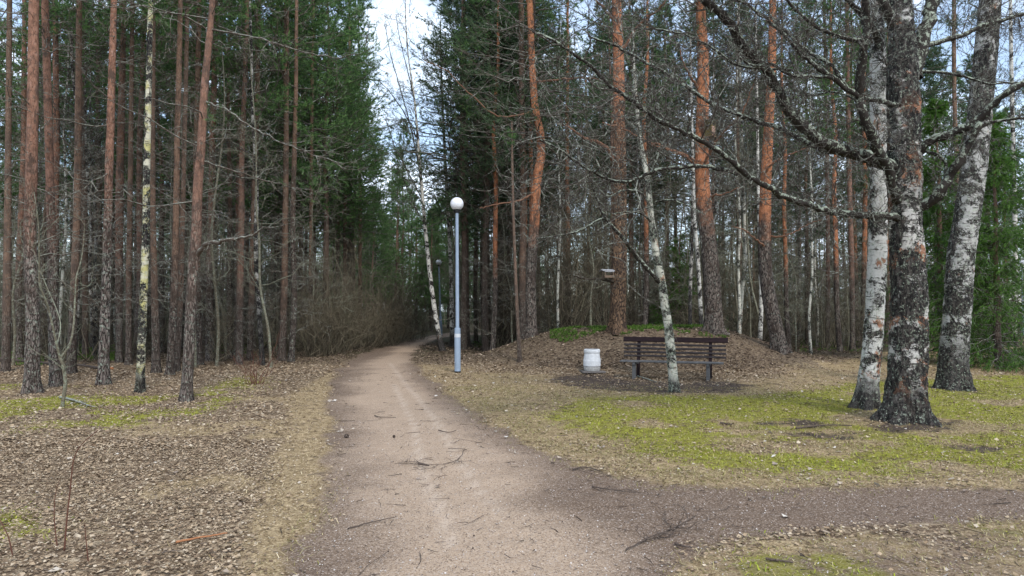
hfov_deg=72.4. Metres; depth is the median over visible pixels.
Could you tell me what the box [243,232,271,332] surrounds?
bare pole tree
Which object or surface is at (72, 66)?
birch tree
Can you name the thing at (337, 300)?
bare shrub
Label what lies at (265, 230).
pine tree
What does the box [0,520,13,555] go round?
dead stem
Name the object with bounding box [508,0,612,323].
pine tree
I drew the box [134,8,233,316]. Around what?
pine tree
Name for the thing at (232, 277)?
bare pole tree
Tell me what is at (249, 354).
pine tree
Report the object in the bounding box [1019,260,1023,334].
street lamp
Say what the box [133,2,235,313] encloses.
pine tree
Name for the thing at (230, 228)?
pine tree
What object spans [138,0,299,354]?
pine tree
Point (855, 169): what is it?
birch tree
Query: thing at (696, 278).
bare pole tree
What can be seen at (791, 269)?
bare pole tree
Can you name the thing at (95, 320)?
birch tree
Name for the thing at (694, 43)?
pine tree
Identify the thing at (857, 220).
pine tree
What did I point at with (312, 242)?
bare pole tree
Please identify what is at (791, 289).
bare shrub
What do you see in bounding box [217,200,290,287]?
bare pole tree
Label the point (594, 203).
bare pole tree
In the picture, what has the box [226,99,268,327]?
birch tree
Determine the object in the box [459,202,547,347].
bare shrub
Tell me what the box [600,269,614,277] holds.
bird feeder
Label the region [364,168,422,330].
pine tree
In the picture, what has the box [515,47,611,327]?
pine tree
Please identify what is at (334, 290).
bare shrub
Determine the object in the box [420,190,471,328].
pine tree
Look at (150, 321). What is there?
bare shrub
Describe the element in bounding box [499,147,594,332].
bare shrub
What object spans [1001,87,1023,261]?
pine tree
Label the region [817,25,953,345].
pine tree
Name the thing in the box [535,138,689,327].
bare shrub
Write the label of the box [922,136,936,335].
bare pole tree
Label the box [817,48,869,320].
pine tree
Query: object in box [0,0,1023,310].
sky
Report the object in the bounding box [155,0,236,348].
pine tree
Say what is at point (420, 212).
pine tree
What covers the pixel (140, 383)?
birch tree
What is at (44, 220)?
pine tree
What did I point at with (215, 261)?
bare pole tree
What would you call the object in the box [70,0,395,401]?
pine tree
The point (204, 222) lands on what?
pine tree
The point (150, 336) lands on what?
bare shrub
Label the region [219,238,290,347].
bare shrub
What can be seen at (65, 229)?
birch tree
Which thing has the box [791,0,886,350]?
pine tree
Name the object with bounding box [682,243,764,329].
bare shrub
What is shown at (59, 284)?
bare pole tree
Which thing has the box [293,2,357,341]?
pine tree
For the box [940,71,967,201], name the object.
pine tree
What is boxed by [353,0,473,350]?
birch tree
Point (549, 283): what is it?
bare shrub
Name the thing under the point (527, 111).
pine tree
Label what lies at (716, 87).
pine tree
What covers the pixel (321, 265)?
bare pole tree
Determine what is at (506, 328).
bare shrub
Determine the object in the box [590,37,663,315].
pine tree
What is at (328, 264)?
bare shrub
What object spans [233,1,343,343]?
pine tree
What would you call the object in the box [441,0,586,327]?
pine tree
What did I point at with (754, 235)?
pine tree
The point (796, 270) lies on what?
bare pole tree
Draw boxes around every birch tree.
[0,0,161,358]
[0,47,21,223]
[12,11,104,354]
[13,79,72,233]
[18,0,133,358]
[38,12,135,352]
[89,83,143,345]
[114,75,136,291]
[133,0,207,392]
[182,0,310,364]
[217,108,270,278]
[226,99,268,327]
[317,154,334,330]
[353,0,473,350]
[401,0,1023,426]
[408,12,480,346]
[426,111,474,233]
[511,25,714,392]
[524,23,590,328]
[537,155,573,312]
[594,54,690,289]
[640,0,758,323]
[646,4,747,324]
[689,18,808,333]
[693,32,756,229]
[710,5,790,333]
[712,0,796,340]
[716,163,730,294]
[748,0,984,410]
[773,147,823,338]
[774,41,842,353]
[781,79,859,346]
[825,53,869,233]
[921,0,1022,391]
[996,0,1023,346]
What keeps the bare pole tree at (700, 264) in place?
on the ground at (408, 395)
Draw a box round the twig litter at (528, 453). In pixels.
[0,351,1023,575]
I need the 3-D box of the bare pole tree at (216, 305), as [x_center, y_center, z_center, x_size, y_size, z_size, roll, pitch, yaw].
[-7.755,-2.476,17.770,3.308,9.247,3.052,-1,-2,35]
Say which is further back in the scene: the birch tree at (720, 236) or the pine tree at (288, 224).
the birch tree at (720, 236)
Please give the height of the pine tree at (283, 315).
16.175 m
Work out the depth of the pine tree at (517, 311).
17.39 m
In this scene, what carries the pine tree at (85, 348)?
on the ground at (408, 395)
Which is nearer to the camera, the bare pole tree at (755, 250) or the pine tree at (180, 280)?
the pine tree at (180, 280)
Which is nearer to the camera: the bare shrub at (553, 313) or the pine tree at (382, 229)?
the bare shrub at (553, 313)
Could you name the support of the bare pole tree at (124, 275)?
on the ground at (408, 395)
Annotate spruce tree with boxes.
[648,233,703,325]
[884,97,1019,364]
[926,111,1023,373]
[928,113,1023,351]
[973,228,1023,368]
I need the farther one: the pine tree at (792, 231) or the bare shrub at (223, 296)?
the pine tree at (792, 231)
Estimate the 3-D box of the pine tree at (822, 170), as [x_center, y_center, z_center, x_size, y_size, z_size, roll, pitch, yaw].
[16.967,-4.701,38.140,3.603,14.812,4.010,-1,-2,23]
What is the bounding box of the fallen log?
[0,357,97,370]
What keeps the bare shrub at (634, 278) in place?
on the ground at (408, 395)
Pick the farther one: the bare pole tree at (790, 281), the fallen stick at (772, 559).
the bare pole tree at (790, 281)
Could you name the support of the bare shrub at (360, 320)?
on the ground at (408, 395)
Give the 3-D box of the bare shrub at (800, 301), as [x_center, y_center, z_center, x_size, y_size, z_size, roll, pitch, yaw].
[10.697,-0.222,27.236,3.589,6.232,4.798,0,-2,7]
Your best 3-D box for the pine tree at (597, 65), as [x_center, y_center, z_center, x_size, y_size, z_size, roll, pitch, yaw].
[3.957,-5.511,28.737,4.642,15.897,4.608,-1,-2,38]
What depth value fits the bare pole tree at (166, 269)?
28.86 m
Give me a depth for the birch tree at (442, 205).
29.64 m
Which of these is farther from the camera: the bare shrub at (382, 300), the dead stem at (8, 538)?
the bare shrub at (382, 300)
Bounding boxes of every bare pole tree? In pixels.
[0,44,25,251]
[0,56,72,364]
[0,161,66,320]
[2,164,61,292]
[11,198,71,325]
[41,197,70,344]
[46,137,134,353]
[59,64,135,355]
[59,193,113,315]
[61,104,133,341]
[98,87,158,351]
[102,147,136,293]
[111,191,168,316]
[111,193,135,336]
[115,51,235,367]
[123,218,170,307]
[128,118,215,323]
[156,7,267,366]
[156,62,270,354]
[156,232,170,343]
[185,216,234,314]
[205,37,335,366]
[215,143,250,319]
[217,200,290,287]
[217,214,249,310]
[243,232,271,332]
[245,136,319,347]
[261,199,303,338]
[262,200,307,352]
[289,159,361,341]
[296,226,332,333]
[303,151,342,336]
[318,200,358,315]
[405,91,512,314]
[431,215,479,310]
[436,152,475,327]
[444,217,503,343]
[469,199,501,312]
[476,123,546,342]
[536,204,560,323]
[541,116,635,321]
[542,176,583,304]
[542,192,598,311]
[545,82,649,321]
[547,91,628,324]
[553,177,610,325]
[563,168,606,322]
[588,208,609,323]
[596,194,630,314]
[628,163,678,312]
[631,130,695,292]
[641,204,682,306]
[642,113,700,308]
[642,175,702,312]
[649,194,694,321]
[654,159,715,323]
[670,172,697,317]
[671,154,739,320]
[678,199,728,312]
[693,70,815,319]
[693,237,732,312]
[695,193,734,306]
[695,199,752,310]
[695,206,730,305]
[697,79,759,323]
[715,178,735,308]
[716,196,751,327]
[717,147,780,337]
[742,189,792,286]
[747,207,783,340]
[749,184,801,291]
[764,194,814,351]
[771,190,825,316]
[771,225,794,310]
[774,215,804,312]
[778,219,820,337]
[779,207,817,339]
[779,230,795,332]
[782,181,840,347]
[789,218,812,334]
[790,192,847,290]
[791,161,859,344]
[796,167,858,313]
[802,177,860,345]
[818,186,860,337]
[830,234,860,310]
[831,202,889,347]
[846,178,888,297]
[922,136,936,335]
[925,157,935,278]
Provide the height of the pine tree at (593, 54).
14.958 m
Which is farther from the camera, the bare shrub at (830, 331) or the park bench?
the bare shrub at (830, 331)
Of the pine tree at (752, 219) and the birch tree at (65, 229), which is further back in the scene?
the pine tree at (752, 219)
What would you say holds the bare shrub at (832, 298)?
on the ground at (408, 395)
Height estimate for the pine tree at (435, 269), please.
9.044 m
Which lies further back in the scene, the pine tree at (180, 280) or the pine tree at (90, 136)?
the pine tree at (90, 136)
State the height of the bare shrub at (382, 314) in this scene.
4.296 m
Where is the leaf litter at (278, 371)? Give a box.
[0,361,1023,575]
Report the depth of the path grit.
5.10 m
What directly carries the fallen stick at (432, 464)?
on the ground at (408, 395)
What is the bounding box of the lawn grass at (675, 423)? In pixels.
[244,325,1023,575]
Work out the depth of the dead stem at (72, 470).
4.33 m
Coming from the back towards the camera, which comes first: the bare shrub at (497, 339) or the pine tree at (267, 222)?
the pine tree at (267, 222)
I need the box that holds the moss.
[0,372,1023,575]
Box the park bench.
[620,337,727,380]
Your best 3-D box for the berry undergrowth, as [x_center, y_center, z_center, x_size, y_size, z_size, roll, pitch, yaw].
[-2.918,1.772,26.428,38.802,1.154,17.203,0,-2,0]
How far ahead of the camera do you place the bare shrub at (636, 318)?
26.72 m
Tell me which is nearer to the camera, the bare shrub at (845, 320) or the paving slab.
the paving slab
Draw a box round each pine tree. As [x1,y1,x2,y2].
[0,0,68,371]
[0,0,69,345]
[0,0,104,358]
[0,0,131,394]
[0,0,133,386]
[0,0,139,364]
[0,5,101,352]
[0,6,72,307]
[0,19,42,323]
[0,32,44,340]
[0,85,17,287]
[0,86,43,227]
[0,105,72,260]
[0,154,15,293]
[1,0,181,385]
[2,29,72,341]
[13,0,162,358]
[19,0,144,331]
[21,0,136,373]
[37,0,118,321]
[37,16,104,321]
[40,0,177,362]
[40,0,207,364]
[51,28,113,340]
[52,1,192,358]
[52,49,102,337]
[59,41,124,342]
[60,14,136,346]
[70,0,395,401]
[86,0,235,352]
[86,2,144,343]
[88,2,139,339]
[88,45,162,338]
[89,5,190,348]
[91,0,254,373]
[115,0,171,336]
[115,0,245,371]
[116,27,190,344]
[122,0,256,375]
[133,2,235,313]
[134,0,294,360]
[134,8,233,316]
[137,0,266,364]
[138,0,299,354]
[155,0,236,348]
[156,0,246,352]
[156,0,293,358]
[156,4,190,308]
[167,0,316,364]
[174,0,300,320]
[200,0,328,360]
[201,0,361,360]
[206,40,261,336]
[215,75,270,319]
[216,1,291,345]
[218,0,303,352]
[219,92,262,310]
[219,175,273,259]
[221,26,342,341]
[222,2,346,344]
[225,0,397,346]
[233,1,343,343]
[235,0,405,348]
[236,0,365,362]
[246,0,376,351]
[249,207,273,330]
[258,115,296,311]
[259,5,322,342]
[260,121,297,329]
[267,220,323,290]
[274,25,417,333]
[280,87,322,326]
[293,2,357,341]
[305,61,387,335]
[315,18,409,336]
[316,0,388,332]
[316,60,410,336]
[316,216,362,298]
[318,210,382,299]
[330,216,381,301]
[332,5,397,339]
[341,217,387,317]
[342,205,402,308]
[355,0,560,346]
[355,186,405,331]
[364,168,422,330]
[377,225,408,316]
[380,0,562,351]
[381,187,442,302]
[383,118,423,328]
[383,150,420,327]
[386,0,550,349]
[397,218,441,329]
[404,208,448,331]
[405,0,656,339]
[405,218,448,328]
[409,10,555,343]
[411,197,460,317]
[413,219,452,327]
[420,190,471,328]
[422,3,489,341]
[424,0,579,343]
[425,12,527,328]
[429,185,480,326]
[435,0,626,338]
[435,54,548,342]
[435,127,518,314]
[435,222,479,309]
[440,61,572,342]
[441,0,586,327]
[442,1,527,332]
[448,0,546,349]
[448,97,557,338]
[461,0,579,327]
[469,64,582,322]
[472,0,573,328]
[479,136,579,278]
[491,49,584,319]
[500,121,540,361]
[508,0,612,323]
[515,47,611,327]
[527,0,677,334]
[536,176,555,329]
[539,155,597,313]
[543,30,602,326]
[560,0,667,314]
[562,52,605,322]
[573,13,635,325]
[576,169,610,322]
[580,42,635,325]
[581,95,638,307]
[582,0,676,320]
[584,10,673,324]
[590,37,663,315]
[591,19,695,321]
[595,0,762,335]
[596,0,689,324]
[609,0,727,299]
[610,50,710,324]
[626,40,734,324]
[627,121,683,316]
[627,164,671,322]
[628,134,697,263]
[654,0,740,297]
[662,0,775,308]
[668,0,797,331]
[668,0,844,354]
[675,0,804,333]
[688,74,748,304]
[688,128,753,303]
[716,88,820,337]
[717,104,801,331]
[719,52,824,315]
[727,0,841,349]
[734,156,771,308]
[735,25,869,344]
[749,139,823,326]
[771,47,838,331]
[772,144,841,316]
[776,158,824,315]
[783,0,869,351]
[788,0,869,348]
[789,70,846,324]
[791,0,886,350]
[814,13,884,341]
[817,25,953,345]
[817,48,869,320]
[819,1,888,346]
[822,16,939,310]
[838,204,861,264]
[839,166,868,270]
[840,118,869,255]
[841,0,942,343]
[842,25,962,305]
[921,0,1022,298]
[921,45,1002,310]
[926,54,1023,332]
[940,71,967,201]
[942,98,1023,332]
[991,106,1023,330]
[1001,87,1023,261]
[1007,87,1023,300]
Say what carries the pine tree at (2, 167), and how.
on the ground at (408, 395)
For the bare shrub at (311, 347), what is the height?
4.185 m
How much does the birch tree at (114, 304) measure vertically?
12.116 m
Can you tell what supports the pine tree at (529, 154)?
on the ground at (408, 395)
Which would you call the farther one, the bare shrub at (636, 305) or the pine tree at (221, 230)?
the pine tree at (221, 230)
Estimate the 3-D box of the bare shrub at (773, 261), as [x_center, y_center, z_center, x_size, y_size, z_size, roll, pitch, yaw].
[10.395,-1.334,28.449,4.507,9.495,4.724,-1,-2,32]
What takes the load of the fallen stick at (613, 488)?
on the ground at (408, 395)
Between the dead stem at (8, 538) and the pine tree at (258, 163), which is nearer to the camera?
the dead stem at (8, 538)
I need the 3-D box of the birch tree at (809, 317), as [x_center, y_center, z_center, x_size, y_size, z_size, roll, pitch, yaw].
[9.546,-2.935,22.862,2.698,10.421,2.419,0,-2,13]
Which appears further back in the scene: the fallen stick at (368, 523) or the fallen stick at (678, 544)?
the fallen stick at (368, 523)
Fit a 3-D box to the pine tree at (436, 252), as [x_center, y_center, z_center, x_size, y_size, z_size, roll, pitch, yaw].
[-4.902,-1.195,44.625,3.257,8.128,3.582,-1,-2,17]
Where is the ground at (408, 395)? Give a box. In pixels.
[0,315,1023,575]
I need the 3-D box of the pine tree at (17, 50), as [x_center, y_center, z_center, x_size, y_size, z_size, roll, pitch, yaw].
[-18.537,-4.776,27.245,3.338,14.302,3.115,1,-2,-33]
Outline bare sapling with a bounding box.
[2,181,112,406]
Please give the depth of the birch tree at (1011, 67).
27.15 m
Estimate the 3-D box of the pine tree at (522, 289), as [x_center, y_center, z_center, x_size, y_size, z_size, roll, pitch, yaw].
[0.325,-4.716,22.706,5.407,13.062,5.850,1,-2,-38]
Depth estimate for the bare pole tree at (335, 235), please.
26.77 m
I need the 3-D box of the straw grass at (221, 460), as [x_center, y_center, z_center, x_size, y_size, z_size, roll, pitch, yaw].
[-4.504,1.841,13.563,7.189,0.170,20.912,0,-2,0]
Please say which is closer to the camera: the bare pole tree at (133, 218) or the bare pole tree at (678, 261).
the bare pole tree at (133, 218)
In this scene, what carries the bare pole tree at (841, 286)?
on the ground at (408, 395)
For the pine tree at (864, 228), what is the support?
on the ground at (408, 395)
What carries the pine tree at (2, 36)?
on the ground at (408, 395)
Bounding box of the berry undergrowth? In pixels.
[0,323,860,365]
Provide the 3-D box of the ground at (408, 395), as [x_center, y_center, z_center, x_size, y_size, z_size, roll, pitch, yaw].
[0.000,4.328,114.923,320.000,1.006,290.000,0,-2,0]
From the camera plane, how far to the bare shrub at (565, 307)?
23.00 m
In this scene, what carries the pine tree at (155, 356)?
on the ground at (408, 395)
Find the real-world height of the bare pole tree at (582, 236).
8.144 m
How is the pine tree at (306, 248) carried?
on the ground at (408, 395)
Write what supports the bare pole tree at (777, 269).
on the ground at (408, 395)
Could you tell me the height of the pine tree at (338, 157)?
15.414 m
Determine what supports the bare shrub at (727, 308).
on the ground at (408, 395)
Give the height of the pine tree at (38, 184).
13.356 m
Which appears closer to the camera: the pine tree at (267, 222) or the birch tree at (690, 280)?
the birch tree at (690, 280)
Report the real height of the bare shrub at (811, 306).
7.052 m
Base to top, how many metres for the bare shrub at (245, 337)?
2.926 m
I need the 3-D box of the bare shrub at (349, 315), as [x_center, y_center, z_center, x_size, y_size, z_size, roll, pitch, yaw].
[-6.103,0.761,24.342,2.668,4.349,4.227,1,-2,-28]
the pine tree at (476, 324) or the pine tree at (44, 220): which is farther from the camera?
the pine tree at (476, 324)
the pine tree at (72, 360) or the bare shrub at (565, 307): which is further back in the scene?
the bare shrub at (565, 307)
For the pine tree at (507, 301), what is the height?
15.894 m
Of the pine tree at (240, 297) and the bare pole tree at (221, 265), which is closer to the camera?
the pine tree at (240, 297)
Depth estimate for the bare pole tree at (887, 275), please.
28.10 m
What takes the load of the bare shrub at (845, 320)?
on the ground at (408, 395)
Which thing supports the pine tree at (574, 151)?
on the ground at (408, 395)
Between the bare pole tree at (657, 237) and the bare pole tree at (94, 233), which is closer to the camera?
the bare pole tree at (94, 233)
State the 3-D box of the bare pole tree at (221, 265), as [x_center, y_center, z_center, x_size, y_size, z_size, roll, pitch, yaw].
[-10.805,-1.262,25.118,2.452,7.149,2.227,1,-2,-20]
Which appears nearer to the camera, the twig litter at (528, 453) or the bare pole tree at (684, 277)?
the twig litter at (528, 453)
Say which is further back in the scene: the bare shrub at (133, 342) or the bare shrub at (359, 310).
the bare shrub at (359, 310)
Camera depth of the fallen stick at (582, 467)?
6.55 m
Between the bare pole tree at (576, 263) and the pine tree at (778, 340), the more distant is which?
the bare pole tree at (576, 263)
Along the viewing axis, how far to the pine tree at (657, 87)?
28.25 m
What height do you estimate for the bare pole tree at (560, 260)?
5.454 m
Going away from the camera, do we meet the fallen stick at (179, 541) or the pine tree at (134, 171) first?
the fallen stick at (179, 541)
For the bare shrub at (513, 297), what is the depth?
27.40 m
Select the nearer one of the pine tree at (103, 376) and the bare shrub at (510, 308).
the pine tree at (103, 376)
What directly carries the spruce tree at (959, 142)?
on the ground at (408, 395)
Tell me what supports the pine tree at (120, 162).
on the ground at (408, 395)
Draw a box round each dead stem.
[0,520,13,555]
[54,482,58,548]
[63,422,108,550]
[84,523,88,560]
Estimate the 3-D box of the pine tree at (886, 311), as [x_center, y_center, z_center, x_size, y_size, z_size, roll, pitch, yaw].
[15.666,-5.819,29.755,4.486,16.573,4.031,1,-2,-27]
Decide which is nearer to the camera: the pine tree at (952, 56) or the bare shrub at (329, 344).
the bare shrub at (329, 344)
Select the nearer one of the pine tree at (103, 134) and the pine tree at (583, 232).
the pine tree at (103, 134)
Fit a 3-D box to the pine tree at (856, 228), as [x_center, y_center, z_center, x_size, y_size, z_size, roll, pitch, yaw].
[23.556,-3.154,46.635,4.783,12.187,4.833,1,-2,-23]
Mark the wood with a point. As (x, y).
(443, 314)
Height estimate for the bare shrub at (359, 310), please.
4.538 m
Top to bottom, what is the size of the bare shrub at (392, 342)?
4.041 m
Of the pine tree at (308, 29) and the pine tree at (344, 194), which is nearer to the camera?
the pine tree at (308, 29)
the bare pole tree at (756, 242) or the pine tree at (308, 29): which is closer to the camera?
the pine tree at (308, 29)
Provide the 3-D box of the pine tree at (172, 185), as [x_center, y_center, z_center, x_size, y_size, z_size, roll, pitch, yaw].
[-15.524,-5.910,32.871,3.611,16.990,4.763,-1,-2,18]
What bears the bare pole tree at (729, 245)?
on the ground at (408, 395)
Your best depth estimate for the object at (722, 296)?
24.00 m
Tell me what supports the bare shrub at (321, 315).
on the ground at (408, 395)
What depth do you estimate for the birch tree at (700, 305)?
22.03 m
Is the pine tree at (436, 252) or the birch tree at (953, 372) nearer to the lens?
the birch tree at (953, 372)
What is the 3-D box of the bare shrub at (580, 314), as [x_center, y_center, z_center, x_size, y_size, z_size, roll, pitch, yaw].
[2.795,-1.239,23.512,5.084,6.814,3.803,1,-2,-39]
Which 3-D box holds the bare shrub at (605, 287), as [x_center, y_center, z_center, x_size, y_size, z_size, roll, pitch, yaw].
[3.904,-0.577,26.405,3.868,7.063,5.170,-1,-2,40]
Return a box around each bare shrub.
[0,249,24,357]
[0,265,92,360]
[23,183,137,361]
[95,317,165,359]
[110,275,150,345]
[111,282,184,349]
[123,304,168,354]
[132,271,170,345]
[133,230,169,344]
[182,235,272,361]
[207,283,306,359]
[213,212,246,346]
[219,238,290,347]
[223,221,318,356]
[262,300,303,348]
[264,253,347,357]
[270,226,376,349]
[274,249,349,356]
[276,230,403,355]
[276,245,379,355]
[279,255,358,352]
[290,228,387,353]
[296,319,316,349]
[296,328,325,348]
[304,239,379,350]
[305,253,379,352]
[315,251,406,349]
[321,254,414,347]
[323,258,400,349]
[337,264,406,348]
[344,252,419,342]
[345,251,410,344]
[346,251,434,345]
[346,255,416,346]
[353,265,408,347]
[355,282,421,339]
[362,260,438,341]
[363,265,417,345]
[365,248,431,341]
[378,258,448,341]
[381,276,434,338]
[388,268,442,338]
[388,274,431,337]
[440,138,597,347]
[455,256,545,344]
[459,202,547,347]
[460,215,518,341]
[461,203,584,338]
[470,192,557,344]
[471,170,582,343]
[472,234,537,342]
[490,153,611,332]
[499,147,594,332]
[501,185,587,331]
[502,104,651,326]
[514,158,645,331]
[533,151,660,326]
[535,116,646,325]
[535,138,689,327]
[536,263,564,332]
[537,173,610,326]
[538,154,628,326]
[539,171,680,331]
[542,188,641,325]
[548,141,659,325]
[549,146,643,325]
[579,171,689,323]
[594,166,755,332]
[608,260,658,324]
[609,233,653,324]
[609,267,659,324]
[626,184,696,324]
[636,246,696,324]
[653,245,746,323]
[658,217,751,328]
[666,258,754,335]
[675,242,781,335]
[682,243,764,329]
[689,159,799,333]
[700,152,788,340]
[720,225,803,340]
[720,236,820,348]
[729,140,819,341]
[733,185,848,344]
[733,223,830,340]
[746,200,847,348]
[775,214,858,341]
[784,265,865,349]
[788,198,865,349]
[800,202,865,345]
[801,264,890,353]
[802,282,860,339]
[821,156,888,345]
[832,225,889,346]
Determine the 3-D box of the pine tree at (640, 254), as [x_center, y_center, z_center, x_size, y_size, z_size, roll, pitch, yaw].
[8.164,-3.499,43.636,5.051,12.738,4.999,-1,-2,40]
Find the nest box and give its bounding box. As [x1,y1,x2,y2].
[704,118,717,138]
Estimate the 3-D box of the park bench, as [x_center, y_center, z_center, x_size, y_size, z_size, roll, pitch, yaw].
[3.440,1.567,14.927,2.220,1.013,0.688,-1,-2,19]
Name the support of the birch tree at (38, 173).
on the ground at (408, 395)
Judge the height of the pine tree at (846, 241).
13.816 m
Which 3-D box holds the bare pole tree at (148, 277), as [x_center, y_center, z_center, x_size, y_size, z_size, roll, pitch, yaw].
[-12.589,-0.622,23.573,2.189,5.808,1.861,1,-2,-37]
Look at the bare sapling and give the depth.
10.56 m
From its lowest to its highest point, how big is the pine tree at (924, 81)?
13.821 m
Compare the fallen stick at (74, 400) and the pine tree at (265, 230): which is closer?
the fallen stick at (74, 400)
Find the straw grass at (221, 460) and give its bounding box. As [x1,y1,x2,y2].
[0,351,470,575]
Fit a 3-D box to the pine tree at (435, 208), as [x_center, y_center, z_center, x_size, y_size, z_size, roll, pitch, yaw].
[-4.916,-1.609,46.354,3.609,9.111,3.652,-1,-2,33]
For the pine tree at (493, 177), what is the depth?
25.97 m
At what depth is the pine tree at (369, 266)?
49.00 m
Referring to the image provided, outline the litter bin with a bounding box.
[583,349,600,370]
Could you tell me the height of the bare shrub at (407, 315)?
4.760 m
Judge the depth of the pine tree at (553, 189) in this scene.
30.52 m
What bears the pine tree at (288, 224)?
on the ground at (408, 395)
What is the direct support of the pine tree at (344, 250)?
on the ground at (408, 395)
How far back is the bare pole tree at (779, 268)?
38.15 m
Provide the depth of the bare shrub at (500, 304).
28.27 m
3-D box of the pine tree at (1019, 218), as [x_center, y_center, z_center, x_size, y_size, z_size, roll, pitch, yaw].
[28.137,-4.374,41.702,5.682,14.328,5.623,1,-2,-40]
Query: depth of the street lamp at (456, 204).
16.39 m
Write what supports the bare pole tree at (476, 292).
on the ground at (408, 395)
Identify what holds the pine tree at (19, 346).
on the ground at (408, 395)
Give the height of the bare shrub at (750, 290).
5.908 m
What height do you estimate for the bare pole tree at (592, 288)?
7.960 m
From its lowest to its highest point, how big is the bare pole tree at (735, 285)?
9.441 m
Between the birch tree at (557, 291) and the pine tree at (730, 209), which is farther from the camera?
the pine tree at (730, 209)
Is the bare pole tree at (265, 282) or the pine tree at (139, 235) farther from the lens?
the bare pole tree at (265, 282)
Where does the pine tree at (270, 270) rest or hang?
on the ground at (408, 395)
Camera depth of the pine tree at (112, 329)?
29.78 m
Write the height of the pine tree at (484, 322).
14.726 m
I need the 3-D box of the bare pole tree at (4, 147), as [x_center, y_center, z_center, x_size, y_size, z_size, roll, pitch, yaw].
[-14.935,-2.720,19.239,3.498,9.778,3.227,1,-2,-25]
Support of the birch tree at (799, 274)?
on the ground at (408, 395)
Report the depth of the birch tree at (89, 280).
20.62 m
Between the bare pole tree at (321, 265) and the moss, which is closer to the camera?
the moss
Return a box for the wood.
[0,144,1023,333]
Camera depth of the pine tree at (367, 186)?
29.12 m
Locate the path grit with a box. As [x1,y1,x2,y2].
[262,418,1023,575]
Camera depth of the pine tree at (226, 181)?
29.42 m
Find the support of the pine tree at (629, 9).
on the ground at (408, 395)
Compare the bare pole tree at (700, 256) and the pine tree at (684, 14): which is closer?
the bare pole tree at (700, 256)
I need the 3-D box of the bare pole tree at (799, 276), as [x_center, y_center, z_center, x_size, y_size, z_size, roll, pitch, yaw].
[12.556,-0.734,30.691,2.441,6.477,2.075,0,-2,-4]
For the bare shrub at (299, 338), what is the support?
on the ground at (408, 395)
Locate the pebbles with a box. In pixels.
[322,394,1018,575]
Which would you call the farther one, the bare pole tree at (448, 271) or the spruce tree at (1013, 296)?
the bare pole tree at (448, 271)
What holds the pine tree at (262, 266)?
on the ground at (408, 395)
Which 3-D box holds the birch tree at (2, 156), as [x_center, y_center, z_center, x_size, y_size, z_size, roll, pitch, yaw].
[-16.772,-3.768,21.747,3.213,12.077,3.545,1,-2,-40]
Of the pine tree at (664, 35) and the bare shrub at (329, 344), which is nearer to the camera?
the bare shrub at (329, 344)
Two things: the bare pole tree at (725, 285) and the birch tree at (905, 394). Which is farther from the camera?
the bare pole tree at (725, 285)
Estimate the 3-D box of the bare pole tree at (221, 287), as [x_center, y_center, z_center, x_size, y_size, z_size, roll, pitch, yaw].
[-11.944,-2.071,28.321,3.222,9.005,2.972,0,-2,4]
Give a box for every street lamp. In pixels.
[436,260,441,334]
[450,197,463,372]
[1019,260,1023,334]
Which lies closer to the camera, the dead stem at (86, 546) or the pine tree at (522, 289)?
the dead stem at (86, 546)
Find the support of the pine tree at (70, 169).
on the ground at (408, 395)
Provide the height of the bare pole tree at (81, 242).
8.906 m
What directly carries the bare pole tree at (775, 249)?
on the ground at (408, 395)
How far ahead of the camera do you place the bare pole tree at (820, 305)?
26.50 m
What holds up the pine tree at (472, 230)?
on the ground at (408, 395)
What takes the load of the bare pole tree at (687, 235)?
on the ground at (408, 395)
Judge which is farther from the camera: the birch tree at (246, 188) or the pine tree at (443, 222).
the pine tree at (443, 222)
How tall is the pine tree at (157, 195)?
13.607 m
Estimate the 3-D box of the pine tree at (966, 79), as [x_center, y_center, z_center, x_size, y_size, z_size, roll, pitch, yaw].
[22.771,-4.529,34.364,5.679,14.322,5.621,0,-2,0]
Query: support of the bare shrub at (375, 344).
on the ground at (408, 395)
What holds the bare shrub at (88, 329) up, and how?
on the ground at (408, 395)
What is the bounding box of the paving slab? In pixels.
[579,370,605,372]
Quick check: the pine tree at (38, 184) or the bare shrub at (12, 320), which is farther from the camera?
the pine tree at (38, 184)
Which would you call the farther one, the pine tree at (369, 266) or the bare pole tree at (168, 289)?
the pine tree at (369, 266)
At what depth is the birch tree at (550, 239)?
28.38 m
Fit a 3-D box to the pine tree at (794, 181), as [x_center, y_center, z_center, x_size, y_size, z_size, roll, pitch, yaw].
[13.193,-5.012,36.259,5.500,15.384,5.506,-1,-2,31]
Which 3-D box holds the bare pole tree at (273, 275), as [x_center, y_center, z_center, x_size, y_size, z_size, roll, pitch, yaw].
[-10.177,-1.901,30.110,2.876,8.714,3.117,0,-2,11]
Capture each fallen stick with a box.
[59,396,97,407]
[176,532,226,542]
[347,517,394,528]
[395,450,479,479]
[572,466,616,477]
[592,485,635,492]
[625,489,768,550]
[674,542,691,547]
[766,557,792,562]
[795,424,851,428]
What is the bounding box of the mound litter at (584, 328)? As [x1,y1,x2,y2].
[22,325,931,369]
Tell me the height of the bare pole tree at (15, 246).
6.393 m
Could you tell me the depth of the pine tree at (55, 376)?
13.31 m
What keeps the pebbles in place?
on the ground at (408, 395)
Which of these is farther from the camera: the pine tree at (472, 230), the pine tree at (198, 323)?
the pine tree at (472, 230)
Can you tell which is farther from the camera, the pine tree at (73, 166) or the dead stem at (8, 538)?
the pine tree at (73, 166)
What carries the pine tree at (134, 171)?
on the ground at (408, 395)

